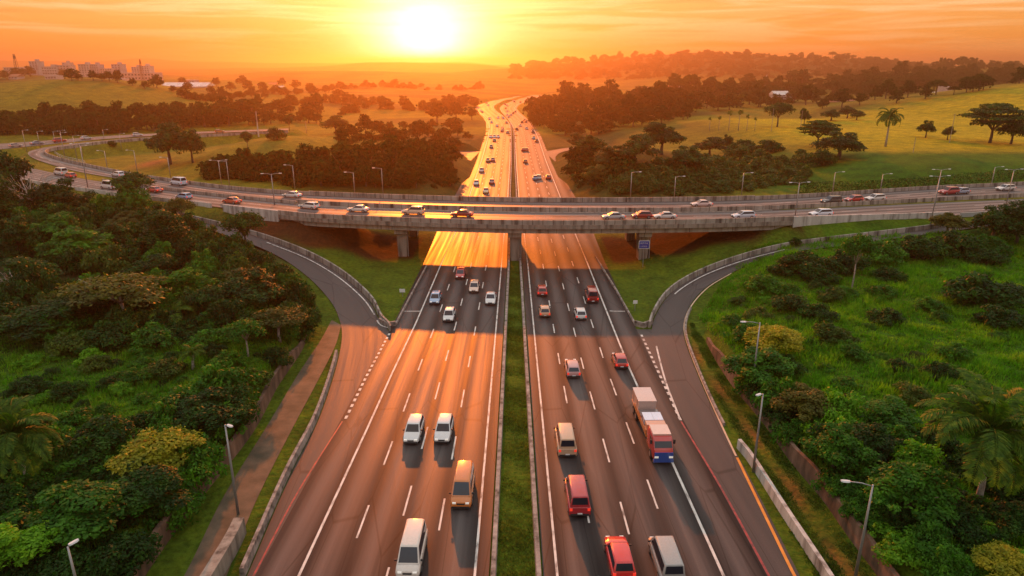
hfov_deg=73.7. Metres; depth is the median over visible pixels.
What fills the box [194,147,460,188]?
scrub wood
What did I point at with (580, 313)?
car
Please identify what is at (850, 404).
bush
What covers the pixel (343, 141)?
broadleaf tree
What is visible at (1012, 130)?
broadleaf tree
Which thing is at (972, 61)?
broadleaf tree
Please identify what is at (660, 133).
broadleaf tree
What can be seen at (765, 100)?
broadleaf tree
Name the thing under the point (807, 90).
broadleaf tree
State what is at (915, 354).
bush
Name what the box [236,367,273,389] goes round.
bush
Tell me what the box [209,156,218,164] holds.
broadleaf tree
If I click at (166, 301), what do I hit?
bush
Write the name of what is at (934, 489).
broadleaf tree
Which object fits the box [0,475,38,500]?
bush
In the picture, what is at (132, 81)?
broadleaf tree
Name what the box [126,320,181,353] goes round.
bush
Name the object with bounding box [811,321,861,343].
bush
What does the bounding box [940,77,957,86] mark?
broadleaf tree
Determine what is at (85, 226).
bush
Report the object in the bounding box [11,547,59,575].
bush
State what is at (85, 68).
apartment block
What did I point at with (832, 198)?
car
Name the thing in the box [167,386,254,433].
broadleaf tree
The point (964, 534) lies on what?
bush
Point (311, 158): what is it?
broadleaf tree
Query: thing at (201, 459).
bush
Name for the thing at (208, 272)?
bush
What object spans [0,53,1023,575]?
ground
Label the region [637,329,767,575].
ramp road
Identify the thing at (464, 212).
car
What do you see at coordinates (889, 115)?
palm tree
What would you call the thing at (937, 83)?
broadleaf tree
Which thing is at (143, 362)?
bush
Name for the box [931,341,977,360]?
bush
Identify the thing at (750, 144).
bush
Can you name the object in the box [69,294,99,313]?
bush
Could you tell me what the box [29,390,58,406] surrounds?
bush
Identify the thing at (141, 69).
lattice mast
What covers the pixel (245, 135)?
broadleaf tree
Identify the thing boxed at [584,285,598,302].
van
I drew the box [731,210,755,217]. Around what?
car
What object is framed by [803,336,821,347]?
bush
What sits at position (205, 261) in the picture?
bush
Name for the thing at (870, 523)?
bush
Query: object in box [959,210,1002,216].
guard rail
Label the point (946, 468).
bush
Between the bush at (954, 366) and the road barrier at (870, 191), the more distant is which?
the road barrier at (870, 191)
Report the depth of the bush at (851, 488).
60.03 m
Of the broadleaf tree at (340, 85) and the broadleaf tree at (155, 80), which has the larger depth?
the broadleaf tree at (340, 85)
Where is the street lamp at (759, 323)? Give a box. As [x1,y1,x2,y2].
[740,321,760,384]
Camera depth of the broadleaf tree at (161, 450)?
61.40 m
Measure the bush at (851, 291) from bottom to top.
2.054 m
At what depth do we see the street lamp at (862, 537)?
51.56 m
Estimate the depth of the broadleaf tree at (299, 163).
197.66 m
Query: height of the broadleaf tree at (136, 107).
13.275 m
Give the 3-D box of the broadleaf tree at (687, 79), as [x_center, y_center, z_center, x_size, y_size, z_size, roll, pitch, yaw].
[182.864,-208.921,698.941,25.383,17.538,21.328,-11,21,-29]
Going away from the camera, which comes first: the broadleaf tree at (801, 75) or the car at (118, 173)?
the car at (118, 173)
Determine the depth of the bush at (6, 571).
49.71 m
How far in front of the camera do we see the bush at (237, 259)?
111.61 m
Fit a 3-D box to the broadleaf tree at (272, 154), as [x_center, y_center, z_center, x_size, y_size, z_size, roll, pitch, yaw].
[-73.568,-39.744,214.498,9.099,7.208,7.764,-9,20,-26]
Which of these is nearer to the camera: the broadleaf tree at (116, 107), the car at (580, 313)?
the car at (580, 313)
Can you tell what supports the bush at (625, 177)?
on the ground at (376, 265)
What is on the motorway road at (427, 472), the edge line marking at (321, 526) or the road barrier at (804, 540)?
the edge line marking at (321, 526)
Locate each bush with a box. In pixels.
[0,207,42,245]
[0,242,28,264]
[0,280,39,306]
[0,300,25,320]
[0,389,19,398]
[0,395,25,407]
[0,440,47,470]
[0,455,30,484]
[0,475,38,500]
[0,480,47,515]
[0,505,34,529]
[0,514,29,571]
[0,548,51,575]
[5,206,46,221]
[5,458,55,499]
[6,375,53,395]
[7,259,57,296]
[9,353,43,369]
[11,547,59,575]
[13,179,41,211]
[19,226,51,254]
[23,415,62,429]
[25,341,46,351]
[25,421,75,464]
[25,543,96,575]
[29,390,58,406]
[32,242,65,266]
[32,290,67,305]
[37,306,93,343]
[38,203,86,223]
[42,276,76,294]
[42,330,91,357]
[42,366,61,379]
[42,380,89,403]
[46,435,111,477]
[46,536,76,559]
[48,459,98,487]
[50,404,102,431]
[53,244,91,275]
[54,521,108,549]
[56,215,97,238]
[64,272,100,294]
[67,202,111,227]
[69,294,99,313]
[72,346,106,365]
[73,318,142,352]
[73,399,93,408]
[76,354,111,373]
[79,528,164,575]
[80,242,131,275]
[83,307,107,328]
[86,200,111,214]
[87,193,113,212]
[89,543,120,575]
[90,401,117,416]
[91,287,136,314]
[92,459,121,483]
[95,375,123,388]
[95,426,142,475]
[98,202,145,226]
[99,457,177,482]
[102,348,115,353]
[105,181,153,210]
[105,358,125,369]
[106,220,145,246]
[107,141,116,146]
[107,381,133,396]
[111,370,128,378]
[117,236,148,265]
[117,501,165,528]
[121,367,154,385]
[125,293,151,312]
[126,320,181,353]
[126,356,157,370]
[126,410,159,431]
[130,391,156,406]
[134,201,187,220]
[135,415,177,440]
[141,240,177,269]
[142,267,167,287]
[142,400,179,428]
[143,307,190,329]
[145,472,205,537]
[146,292,181,316]
[146,357,187,380]
[146,384,200,412]
[152,284,181,305]
[155,225,197,248]
[155,379,167,387]
[159,324,199,347]
[160,487,197,518]
[163,351,181,358]
[169,318,200,336]
[170,460,195,486]
[171,235,204,270]
[171,416,229,441]
[173,375,189,383]
[174,286,215,319]
[175,437,227,495]
[177,211,208,233]
[178,364,264,401]
[181,326,240,352]
[183,248,219,274]
[183,267,212,290]
[188,240,228,263]
[189,432,226,473]
[190,224,224,248]
[192,311,234,332]
[193,295,253,331]
[201,270,234,284]
[201,341,228,358]
[202,401,248,445]
[204,349,248,370]
[204,380,262,431]
[214,232,255,251]
[215,241,251,269]
[224,251,260,274]
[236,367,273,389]
[237,294,273,318]
[244,317,272,342]
[247,249,275,265]
[252,346,293,366]
[259,261,300,283]
[265,127,287,140]
[265,294,282,307]
[265,301,298,319]
[265,317,301,343]
[274,277,315,313]
[276,273,303,288]
[285,302,321,342]
[613,170,648,186]
[716,313,748,328]
[723,321,757,345]
[727,139,757,152]
[727,295,752,306]
[731,372,751,396]
[740,366,775,380]
[742,306,774,320]
[743,273,780,295]
[743,379,774,406]
[750,376,794,417]
[755,139,785,151]
[758,295,771,302]
[761,406,800,430]
[766,249,844,281]
[767,385,807,416]
[769,293,810,311]
[769,417,803,450]
[770,282,802,295]
[775,353,808,375]
[785,315,801,322]
[789,237,802,246]
[790,411,825,434]
[795,301,840,323]
[800,266,842,284]
[800,409,854,437]
[803,149,838,165]
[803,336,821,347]
[805,419,842,466]
[806,280,831,289]
[809,463,868,499]
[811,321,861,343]
[815,362,836,372]
[816,285,846,301]
[819,384,872,424]
[826,473,862,498]
[827,248,871,276]
[828,375,862,391]
[830,440,874,474]
[833,339,860,346]
[836,342,870,362]
[838,286,859,297]
[838,490,879,527]
[849,503,893,533]
[853,467,877,495]
[857,240,908,265]
[861,323,878,329]
[861,405,920,434]
[864,284,899,299]
[866,307,908,327]
[867,265,908,282]
[867,522,933,571]
[872,351,892,359]
[872,469,914,509]
[873,503,920,533]
[884,357,914,373]
[885,423,925,448]
[887,438,946,474]
[888,235,949,260]
[892,380,932,407]
[900,350,927,360]
[901,520,963,551]
[911,425,965,453]
[911,540,978,575]
[912,296,951,311]
[913,501,973,530]
[917,541,978,575]
[918,360,959,381]
[929,229,985,261]
[929,309,954,323]
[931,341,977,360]
[931,457,950,470]
[931,503,999,553]
[932,410,978,435]
[939,268,955,276]
[939,270,1023,310]
[943,362,965,379]
[944,442,984,478]
[951,454,1023,487]
[954,514,1010,547]
[955,488,1022,538]
[957,336,980,345]
[960,492,997,505]
[961,248,1011,265]
[962,380,996,398]
[966,316,982,323]
[967,548,994,575]
[973,233,1015,256]
[973,303,1023,329]
[984,467,1023,511]
[987,330,1010,339]
[1002,282,1023,299]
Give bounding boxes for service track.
[184,320,340,575]
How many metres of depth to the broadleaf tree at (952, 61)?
1167.03 m
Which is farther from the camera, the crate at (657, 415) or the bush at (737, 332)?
the bush at (737, 332)
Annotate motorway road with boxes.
[255,96,519,575]
[500,95,766,575]
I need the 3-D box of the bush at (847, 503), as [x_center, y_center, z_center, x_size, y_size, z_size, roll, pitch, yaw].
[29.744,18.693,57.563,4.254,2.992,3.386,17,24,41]
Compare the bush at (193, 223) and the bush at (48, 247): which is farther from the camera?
the bush at (193, 223)
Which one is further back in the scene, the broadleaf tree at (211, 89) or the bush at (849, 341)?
the broadleaf tree at (211, 89)
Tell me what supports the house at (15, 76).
on the ground at (376, 265)
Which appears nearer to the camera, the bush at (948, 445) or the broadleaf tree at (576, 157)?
the bush at (948, 445)
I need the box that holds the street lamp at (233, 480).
[224,424,239,514]
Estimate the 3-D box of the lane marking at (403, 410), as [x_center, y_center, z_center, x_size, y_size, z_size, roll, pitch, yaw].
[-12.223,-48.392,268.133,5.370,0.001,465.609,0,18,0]
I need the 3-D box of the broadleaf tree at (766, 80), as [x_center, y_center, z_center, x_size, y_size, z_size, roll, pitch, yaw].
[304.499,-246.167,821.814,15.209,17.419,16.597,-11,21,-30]
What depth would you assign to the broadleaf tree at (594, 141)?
235.50 m
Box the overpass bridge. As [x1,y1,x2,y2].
[278,191,793,260]
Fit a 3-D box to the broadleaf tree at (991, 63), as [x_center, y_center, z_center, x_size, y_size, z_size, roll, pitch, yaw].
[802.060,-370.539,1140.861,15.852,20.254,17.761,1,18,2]
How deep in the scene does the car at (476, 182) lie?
223.21 m
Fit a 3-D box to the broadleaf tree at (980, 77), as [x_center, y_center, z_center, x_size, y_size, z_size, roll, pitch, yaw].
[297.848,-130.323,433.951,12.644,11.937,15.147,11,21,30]
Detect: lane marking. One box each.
[36,150,1020,205]
[356,130,494,537]
[386,122,499,575]
[438,122,504,529]
[519,130,589,522]
[524,130,629,533]
[531,135,658,508]
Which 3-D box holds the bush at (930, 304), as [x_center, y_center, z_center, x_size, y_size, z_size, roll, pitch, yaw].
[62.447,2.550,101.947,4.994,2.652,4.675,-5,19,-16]
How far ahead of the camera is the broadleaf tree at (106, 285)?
93.82 m
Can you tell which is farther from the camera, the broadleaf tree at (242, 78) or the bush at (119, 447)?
the broadleaf tree at (242, 78)
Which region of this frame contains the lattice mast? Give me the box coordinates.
[139,59,144,80]
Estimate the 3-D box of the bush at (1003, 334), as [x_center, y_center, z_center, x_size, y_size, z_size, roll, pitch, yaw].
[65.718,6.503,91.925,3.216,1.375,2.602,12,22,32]
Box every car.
[9,143,22,146]
[30,141,43,144]
[52,137,66,141]
[64,172,76,177]
[80,136,91,139]
[111,171,124,176]
[132,132,142,135]
[146,186,162,192]
[175,192,192,198]
[222,196,241,203]
[282,191,301,197]
[298,201,319,209]
[347,204,369,212]
[401,205,424,214]
[403,414,424,443]
[429,290,441,303]
[433,413,453,442]
[442,306,455,321]
[450,209,473,216]
[455,267,465,278]
[468,280,479,292]
[473,179,478,184]
[483,187,488,192]
[484,292,496,304]
[489,178,494,183]
[536,285,547,295]
[538,305,550,316]
[564,359,580,377]
[573,307,586,319]
[602,211,625,219]
[604,536,635,575]
[611,353,627,367]
[631,210,652,218]
[653,211,676,218]
[690,199,712,206]
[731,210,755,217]
[808,208,833,215]
[820,195,842,202]
[844,194,863,201]
[864,193,885,200]
[938,186,959,194]
[958,187,970,193]
[995,184,1015,190]
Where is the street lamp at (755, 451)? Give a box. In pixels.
[752,393,763,472]
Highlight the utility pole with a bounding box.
[254,111,258,136]
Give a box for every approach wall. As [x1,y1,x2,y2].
[222,204,279,221]
[792,211,949,226]
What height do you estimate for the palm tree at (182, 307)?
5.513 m
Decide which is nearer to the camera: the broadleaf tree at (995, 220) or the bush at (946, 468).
the bush at (946, 468)
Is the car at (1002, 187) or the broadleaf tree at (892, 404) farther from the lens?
the car at (1002, 187)
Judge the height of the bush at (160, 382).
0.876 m
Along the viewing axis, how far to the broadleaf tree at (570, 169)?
227.25 m
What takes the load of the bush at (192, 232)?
on the ground at (376, 265)
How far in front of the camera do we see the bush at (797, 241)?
131.89 m
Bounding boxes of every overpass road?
[0,128,1023,219]
[28,134,1023,206]
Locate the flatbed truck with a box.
[631,399,675,462]
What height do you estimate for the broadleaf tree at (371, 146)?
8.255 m
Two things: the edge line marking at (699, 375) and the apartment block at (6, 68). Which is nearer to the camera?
the edge line marking at (699, 375)
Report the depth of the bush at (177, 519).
57.95 m
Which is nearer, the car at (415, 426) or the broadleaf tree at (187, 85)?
the car at (415, 426)
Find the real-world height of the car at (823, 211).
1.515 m
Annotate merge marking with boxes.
[344,333,389,418]
[641,335,681,419]
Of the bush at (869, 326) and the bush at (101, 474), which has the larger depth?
the bush at (869, 326)
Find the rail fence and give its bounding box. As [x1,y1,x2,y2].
[54,151,84,162]
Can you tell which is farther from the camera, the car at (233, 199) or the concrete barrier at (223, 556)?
the car at (233, 199)
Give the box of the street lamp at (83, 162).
[69,143,87,186]
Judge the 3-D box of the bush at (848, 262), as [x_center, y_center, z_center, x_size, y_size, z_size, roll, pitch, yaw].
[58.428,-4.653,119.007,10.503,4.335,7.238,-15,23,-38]
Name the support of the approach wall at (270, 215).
on the ground at (376, 265)
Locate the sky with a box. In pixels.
[0,0,1023,64]
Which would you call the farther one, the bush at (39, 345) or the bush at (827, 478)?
the bush at (39, 345)
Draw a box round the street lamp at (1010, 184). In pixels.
[1005,169,1017,203]
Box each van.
[53,167,67,175]
[100,180,114,189]
[170,176,187,185]
[394,518,427,575]
[449,460,475,508]
[554,423,576,456]
[563,475,590,515]
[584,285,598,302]
[648,535,684,575]
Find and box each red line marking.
[253,421,342,575]
[680,421,769,575]
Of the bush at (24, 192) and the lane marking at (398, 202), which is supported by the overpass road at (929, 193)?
the lane marking at (398, 202)
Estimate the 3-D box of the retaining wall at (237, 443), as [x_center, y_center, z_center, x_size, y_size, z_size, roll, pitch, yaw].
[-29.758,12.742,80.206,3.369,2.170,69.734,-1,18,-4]
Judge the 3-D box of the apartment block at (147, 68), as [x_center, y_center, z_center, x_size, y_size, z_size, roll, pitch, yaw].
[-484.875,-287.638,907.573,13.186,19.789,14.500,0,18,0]
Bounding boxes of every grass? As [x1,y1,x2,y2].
[0,282,290,548]
[496,265,534,575]
[689,323,875,575]
[698,229,1023,549]
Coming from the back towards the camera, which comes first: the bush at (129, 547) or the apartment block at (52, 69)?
the apartment block at (52, 69)
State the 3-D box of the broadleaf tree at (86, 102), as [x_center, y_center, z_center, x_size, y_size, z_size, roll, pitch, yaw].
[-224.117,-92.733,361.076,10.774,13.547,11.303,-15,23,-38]
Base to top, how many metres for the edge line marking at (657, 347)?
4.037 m
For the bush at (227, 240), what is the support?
on the ground at (376, 265)
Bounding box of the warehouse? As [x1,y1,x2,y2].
[162,82,214,87]
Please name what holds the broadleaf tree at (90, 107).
on the ground at (376, 265)
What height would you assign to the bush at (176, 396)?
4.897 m
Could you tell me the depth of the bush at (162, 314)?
92.64 m
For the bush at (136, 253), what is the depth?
119.01 m
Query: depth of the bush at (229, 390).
72.36 m
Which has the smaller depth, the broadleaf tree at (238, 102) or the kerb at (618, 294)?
the kerb at (618, 294)
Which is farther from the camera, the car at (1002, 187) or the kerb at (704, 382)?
the car at (1002, 187)
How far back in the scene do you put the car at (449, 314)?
105.80 m
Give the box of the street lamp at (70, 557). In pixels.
[67,539,78,575]
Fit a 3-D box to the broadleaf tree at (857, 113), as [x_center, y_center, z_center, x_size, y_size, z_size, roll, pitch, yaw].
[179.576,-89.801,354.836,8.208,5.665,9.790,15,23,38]
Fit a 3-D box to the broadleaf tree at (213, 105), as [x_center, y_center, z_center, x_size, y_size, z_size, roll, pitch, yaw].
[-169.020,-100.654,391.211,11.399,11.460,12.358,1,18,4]
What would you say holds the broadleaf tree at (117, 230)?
on the ground at (376, 265)
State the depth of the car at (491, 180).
225.53 m
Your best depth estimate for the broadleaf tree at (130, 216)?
138.91 m
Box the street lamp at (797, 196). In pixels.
[789,182,803,215]
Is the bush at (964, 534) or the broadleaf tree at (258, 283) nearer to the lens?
the bush at (964, 534)
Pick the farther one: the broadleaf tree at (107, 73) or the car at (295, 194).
the broadleaf tree at (107, 73)
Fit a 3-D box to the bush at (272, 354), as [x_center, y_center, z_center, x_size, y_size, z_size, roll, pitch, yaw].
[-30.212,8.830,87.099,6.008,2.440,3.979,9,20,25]
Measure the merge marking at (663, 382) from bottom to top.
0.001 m
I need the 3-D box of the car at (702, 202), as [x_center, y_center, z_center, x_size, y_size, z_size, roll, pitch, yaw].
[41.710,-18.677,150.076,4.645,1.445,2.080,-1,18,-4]
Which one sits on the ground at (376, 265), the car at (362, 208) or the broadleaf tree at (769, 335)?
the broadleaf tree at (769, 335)
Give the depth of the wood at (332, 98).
560.07 m
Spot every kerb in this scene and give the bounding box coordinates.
[378,318,395,326]
[396,265,426,324]
[595,255,634,323]
[634,319,652,327]
[685,306,724,425]
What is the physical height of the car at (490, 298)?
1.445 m
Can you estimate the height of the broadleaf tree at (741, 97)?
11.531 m
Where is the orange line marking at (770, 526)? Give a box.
[736,457,795,575]
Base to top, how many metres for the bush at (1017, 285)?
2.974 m
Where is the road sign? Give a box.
[638,241,649,266]
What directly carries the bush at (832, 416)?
on the ground at (376, 265)
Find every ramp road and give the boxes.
[143,208,387,575]
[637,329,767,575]
[652,224,985,575]
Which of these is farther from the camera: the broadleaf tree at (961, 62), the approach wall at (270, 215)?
the broadleaf tree at (961, 62)
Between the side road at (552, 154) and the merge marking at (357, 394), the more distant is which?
the side road at (552, 154)
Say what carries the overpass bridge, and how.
on the ground at (376, 265)
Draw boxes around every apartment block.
[3,67,30,74]
[28,59,43,74]
[41,64,58,75]
[45,75,63,78]
[56,63,75,76]
[77,62,90,76]
[90,62,103,75]
[99,68,114,74]
[111,62,126,72]
[121,72,162,80]
[131,65,139,71]
[139,64,154,71]
[937,86,948,91]
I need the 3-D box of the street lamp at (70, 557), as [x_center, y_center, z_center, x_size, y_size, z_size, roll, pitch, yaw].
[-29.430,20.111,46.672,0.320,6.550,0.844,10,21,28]
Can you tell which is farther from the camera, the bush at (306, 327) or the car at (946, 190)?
the car at (946, 190)
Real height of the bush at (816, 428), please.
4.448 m
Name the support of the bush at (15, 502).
on the ground at (376, 265)
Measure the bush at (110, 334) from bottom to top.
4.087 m
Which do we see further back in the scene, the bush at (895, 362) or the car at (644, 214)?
the car at (644, 214)
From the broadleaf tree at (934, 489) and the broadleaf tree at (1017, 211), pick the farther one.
the broadleaf tree at (1017, 211)
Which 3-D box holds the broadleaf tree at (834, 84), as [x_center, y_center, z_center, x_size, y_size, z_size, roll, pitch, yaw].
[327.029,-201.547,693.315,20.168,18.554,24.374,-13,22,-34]
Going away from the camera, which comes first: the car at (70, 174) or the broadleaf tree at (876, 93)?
the car at (70, 174)
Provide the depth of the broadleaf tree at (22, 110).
339.49 m
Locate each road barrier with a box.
[22,178,211,207]
[45,130,308,194]
[102,179,295,203]
[146,206,391,330]
[239,350,337,575]
[648,224,944,327]
[737,439,833,575]
[755,181,1023,199]
[771,193,1023,209]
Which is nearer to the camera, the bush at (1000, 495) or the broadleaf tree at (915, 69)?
the bush at (1000, 495)
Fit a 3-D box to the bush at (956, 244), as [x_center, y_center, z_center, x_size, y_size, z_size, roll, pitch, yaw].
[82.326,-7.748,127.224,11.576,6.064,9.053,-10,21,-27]
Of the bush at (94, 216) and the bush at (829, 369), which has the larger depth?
the bush at (94, 216)
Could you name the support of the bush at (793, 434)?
on the ground at (376, 265)
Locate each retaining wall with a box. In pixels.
[129,335,306,575]
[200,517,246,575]
[706,337,899,575]
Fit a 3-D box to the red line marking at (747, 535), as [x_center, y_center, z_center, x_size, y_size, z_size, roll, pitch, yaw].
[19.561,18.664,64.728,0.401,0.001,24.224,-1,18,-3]
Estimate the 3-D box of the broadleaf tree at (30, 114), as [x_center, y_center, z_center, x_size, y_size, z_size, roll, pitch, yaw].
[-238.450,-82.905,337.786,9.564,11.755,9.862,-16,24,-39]
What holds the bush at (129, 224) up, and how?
on the ground at (376, 265)
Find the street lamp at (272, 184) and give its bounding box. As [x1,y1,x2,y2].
[260,173,280,204]
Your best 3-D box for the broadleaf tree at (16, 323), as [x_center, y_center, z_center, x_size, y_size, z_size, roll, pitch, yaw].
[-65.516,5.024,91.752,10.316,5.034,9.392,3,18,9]
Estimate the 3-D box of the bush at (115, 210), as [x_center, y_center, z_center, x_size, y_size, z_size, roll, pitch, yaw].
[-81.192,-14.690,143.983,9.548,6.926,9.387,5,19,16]
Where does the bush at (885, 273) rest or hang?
on the ground at (376, 265)
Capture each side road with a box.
[459,151,479,160]
[544,147,573,160]
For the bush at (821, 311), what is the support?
on the ground at (376, 265)
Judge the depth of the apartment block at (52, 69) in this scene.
863.09 m
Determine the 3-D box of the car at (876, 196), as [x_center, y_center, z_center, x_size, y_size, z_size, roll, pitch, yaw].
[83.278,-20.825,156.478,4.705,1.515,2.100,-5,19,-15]
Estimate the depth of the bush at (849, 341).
88.85 m
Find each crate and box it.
[638,409,657,417]
[642,412,653,425]
[651,412,663,419]
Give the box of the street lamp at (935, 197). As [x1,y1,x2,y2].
[930,175,950,224]
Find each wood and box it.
[0,93,323,135]
[180,86,300,100]
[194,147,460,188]
[245,94,376,109]
[298,79,484,92]
[333,102,479,146]
[337,94,481,114]
[507,51,936,79]
[511,49,900,66]
[522,78,701,134]
[569,145,812,196]
[661,60,1023,111]
[667,83,826,94]
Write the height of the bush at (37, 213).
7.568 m
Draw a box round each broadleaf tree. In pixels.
[0,109,12,114]
[0,150,35,199]
[0,174,33,219]
[0,214,40,249]
[0,255,63,284]
[0,269,23,282]
[0,305,48,341]
[0,476,153,546]
[0,479,44,517]
[0,520,60,574]
[1,70,8,78]
[1,174,53,211]
[9,67,22,74]
[15,109,26,126]
[17,295,108,332]
[18,177,97,211]
[19,68,26,75]
[21,109,41,124]
[24,66,35,76]
[25,211,76,238]
[31,101,56,117]
[31,454,104,491]
[32,226,114,256]
[50,104,71,110]
[52,271,176,308]
[54,412,140,466]
[56,69,65,74]
[62,68,79,80]
[79,100,96,108]
[79,103,108,112]
[87,70,97,80]
[93,222,136,244]
[96,73,107,80]
[103,71,111,80]
[103,424,206,478]
[103,462,193,520]
[104,210,140,224]
[107,170,156,191]
[108,100,128,114]
[110,70,123,82]
[119,252,173,274]
[125,102,150,116]
[127,78,136,84]
[130,116,144,127]
[136,208,191,252]
[140,81,149,87]
[143,121,189,164]
[146,268,219,296]
[147,74,163,87]
[147,103,160,116]
[156,102,170,114]
[163,197,197,215]
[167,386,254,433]
[168,85,177,91]
[169,101,188,108]
[172,129,206,162]
[176,88,184,97]
[177,77,186,81]
[180,82,192,90]
[182,283,226,309]
[194,101,216,126]
[199,94,208,100]
[206,86,215,92]
[206,94,216,102]
[208,102,226,113]
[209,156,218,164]
[210,77,220,86]
[217,210,266,245]
[219,266,284,305]
[220,317,266,356]
[221,270,237,277]
[224,82,235,90]
[226,147,253,168]
[231,98,253,110]
[231,155,255,174]
[235,75,246,84]
[235,91,245,97]
[239,131,252,146]
[240,99,263,110]
[242,80,254,88]
[243,153,272,172]
[246,86,257,97]
[246,111,259,124]
[247,305,310,342]
[252,94,262,102]
[256,159,279,177]
[257,82,268,89]
[261,92,268,98]
[265,150,285,157]
[270,85,279,93]
[273,149,293,169]
[277,77,285,85]
[279,87,288,94]
[280,98,291,104]
[280,160,297,177]
[282,115,293,130]
[288,153,313,173]
[289,79,300,87]
[294,143,315,157]
[301,156,322,178]
[305,83,318,93]
[311,146,330,159]
[318,115,348,131]
[320,85,329,93]
[324,148,353,171]
[327,143,350,158]
[331,139,349,148]
[332,89,342,96]
[335,81,347,89]
[341,91,351,100]
[358,139,384,160]
[367,158,390,173]
[401,138,423,151]
[436,154,452,168]
[446,145,462,163]
[561,163,578,179]
[562,150,578,159]
[567,132,585,144]
[567,151,581,164]
[569,139,581,152]
[574,134,607,151]
[575,142,591,156]
[575,166,585,178]
[579,145,600,158]
[579,164,609,184]
[594,145,619,164]
[613,133,662,158]
[618,154,636,165]
[642,121,686,154]
[665,145,707,166]
[669,79,687,87]
[682,75,700,83]
[692,82,703,90]
[693,136,729,154]
[702,78,716,86]
[713,83,736,94]
[720,346,797,386]
[722,134,732,149]
[724,77,739,85]
[733,94,751,106]
[742,323,804,352]
[752,94,771,106]
[760,76,772,85]
[763,101,795,126]
[769,87,785,91]
[769,93,783,104]
[769,381,845,421]
[780,81,796,89]
[791,69,810,82]
[796,84,819,104]
[797,120,842,146]
[799,108,811,122]
[799,421,879,472]
[809,78,825,82]
[809,131,868,158]
[814,89,827,101]
[816,98,829,108]
[820,109,842,120]
[822,80,845,92]
[832,88,851,106]
[837,106,855,117]
[840,230,879,287]
[845,421,905,462]
[848,88,858,94]
[849,110,865,119]
[853,93,867,104]
[855,394,923,432]
[863,458,963,528]
[869,88,883,99]
[875,78,897,98]
[889,89,904,102]
[899,80,920,97]
[910,66,922,71]
[914,61,922,66]
[915,120,936,137]
[918,84,934,98]
[920,75,938,88]
[927,79,949,94]
[928,212,972,230]
[929,61,942,68]
[937,57,948,67]
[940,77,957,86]
[941,63,954,69]
[941,126,956,139]
[946,58,955,66]
[946,86,961,94]
[955,56,969,62]
[956,60,968,64]
[957,102,1023,142]
[958,76,973,91]
[966,57,980,67]
[966,80,981,91]
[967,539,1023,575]
[969,203,1023,235]
[970,73,992,90]
[977,60,987,69]
[978,77,996,89]
[981,500,1023,540]
[988,60,995,67]
[992,200,1023,243]
[994,118,1023,143]
[1002,61,1017,66]
[1014,60,1022,67]
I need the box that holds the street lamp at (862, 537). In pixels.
[840,479,873,575]
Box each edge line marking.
[267,242,387,327]
[297,100,495,575]
[473,106,509,575]
[500,101,558,575]
[516,105,724,575]
[656,249,784,417]
[683,273,736,455]
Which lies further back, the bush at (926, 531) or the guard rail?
the guard rail
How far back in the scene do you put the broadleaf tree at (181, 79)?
790.74 m
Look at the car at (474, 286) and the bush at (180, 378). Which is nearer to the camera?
the bush at (180, 378)
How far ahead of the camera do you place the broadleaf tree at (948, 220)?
130.93 m
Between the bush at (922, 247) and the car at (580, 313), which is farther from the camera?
the bush at (922, 247)
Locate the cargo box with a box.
[632,387,656,409]
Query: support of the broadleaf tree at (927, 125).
on the ground at (376, 265)
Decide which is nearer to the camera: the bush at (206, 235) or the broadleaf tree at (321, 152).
the bush at (206, 235)
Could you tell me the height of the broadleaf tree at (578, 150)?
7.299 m
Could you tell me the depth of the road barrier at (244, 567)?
64.77 m
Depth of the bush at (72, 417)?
69.86 m
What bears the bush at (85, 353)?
on the ground at (376, 265)
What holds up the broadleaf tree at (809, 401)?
on the ground at (376, 265)
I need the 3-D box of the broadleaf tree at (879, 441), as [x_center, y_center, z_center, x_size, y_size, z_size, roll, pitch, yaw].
[33.771,14.822,64.540,6.209,3.914,5.874,11,21,31]
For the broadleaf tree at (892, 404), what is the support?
on the ground at (376, 265)
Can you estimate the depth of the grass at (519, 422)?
70.59 m
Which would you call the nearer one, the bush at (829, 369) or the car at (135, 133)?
the bush at (829, 369)
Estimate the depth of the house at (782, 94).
619.59 m
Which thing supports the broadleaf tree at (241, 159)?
on the ground at (376, 265)
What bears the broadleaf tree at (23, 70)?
on the ground at (376, 265)
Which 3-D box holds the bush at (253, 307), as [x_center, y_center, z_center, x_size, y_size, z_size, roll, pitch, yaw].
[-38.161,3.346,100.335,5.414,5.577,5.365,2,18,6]
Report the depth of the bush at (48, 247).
118.61 m
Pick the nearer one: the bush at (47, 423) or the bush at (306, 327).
the bush at (47, 423)
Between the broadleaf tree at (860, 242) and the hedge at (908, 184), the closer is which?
the broadleaf tree at (860, 242)
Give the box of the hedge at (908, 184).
[795,168,1023,193]
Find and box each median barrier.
[490,123,511,575]
[511,124,541,575]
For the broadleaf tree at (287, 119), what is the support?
on the ground at (376, 265)
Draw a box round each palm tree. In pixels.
[0,394,63,479]
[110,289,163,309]
[148,300,195,324]
[179,344,206,369]
[738,109,743,130]
[875,108,904,146]
[912,368,1023,496]
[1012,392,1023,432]
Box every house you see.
[8,74,24,78]
[769,91,788,101]
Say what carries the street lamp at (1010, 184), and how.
on the overpass road at (956, 208)
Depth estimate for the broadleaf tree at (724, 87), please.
629.04 m
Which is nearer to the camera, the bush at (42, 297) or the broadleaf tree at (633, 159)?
the bush at (42, 297)
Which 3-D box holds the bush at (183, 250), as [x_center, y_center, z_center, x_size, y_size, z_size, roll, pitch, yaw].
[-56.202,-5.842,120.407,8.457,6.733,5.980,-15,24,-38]
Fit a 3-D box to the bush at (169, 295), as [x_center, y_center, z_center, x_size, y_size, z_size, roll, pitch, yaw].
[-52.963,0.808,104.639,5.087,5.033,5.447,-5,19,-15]

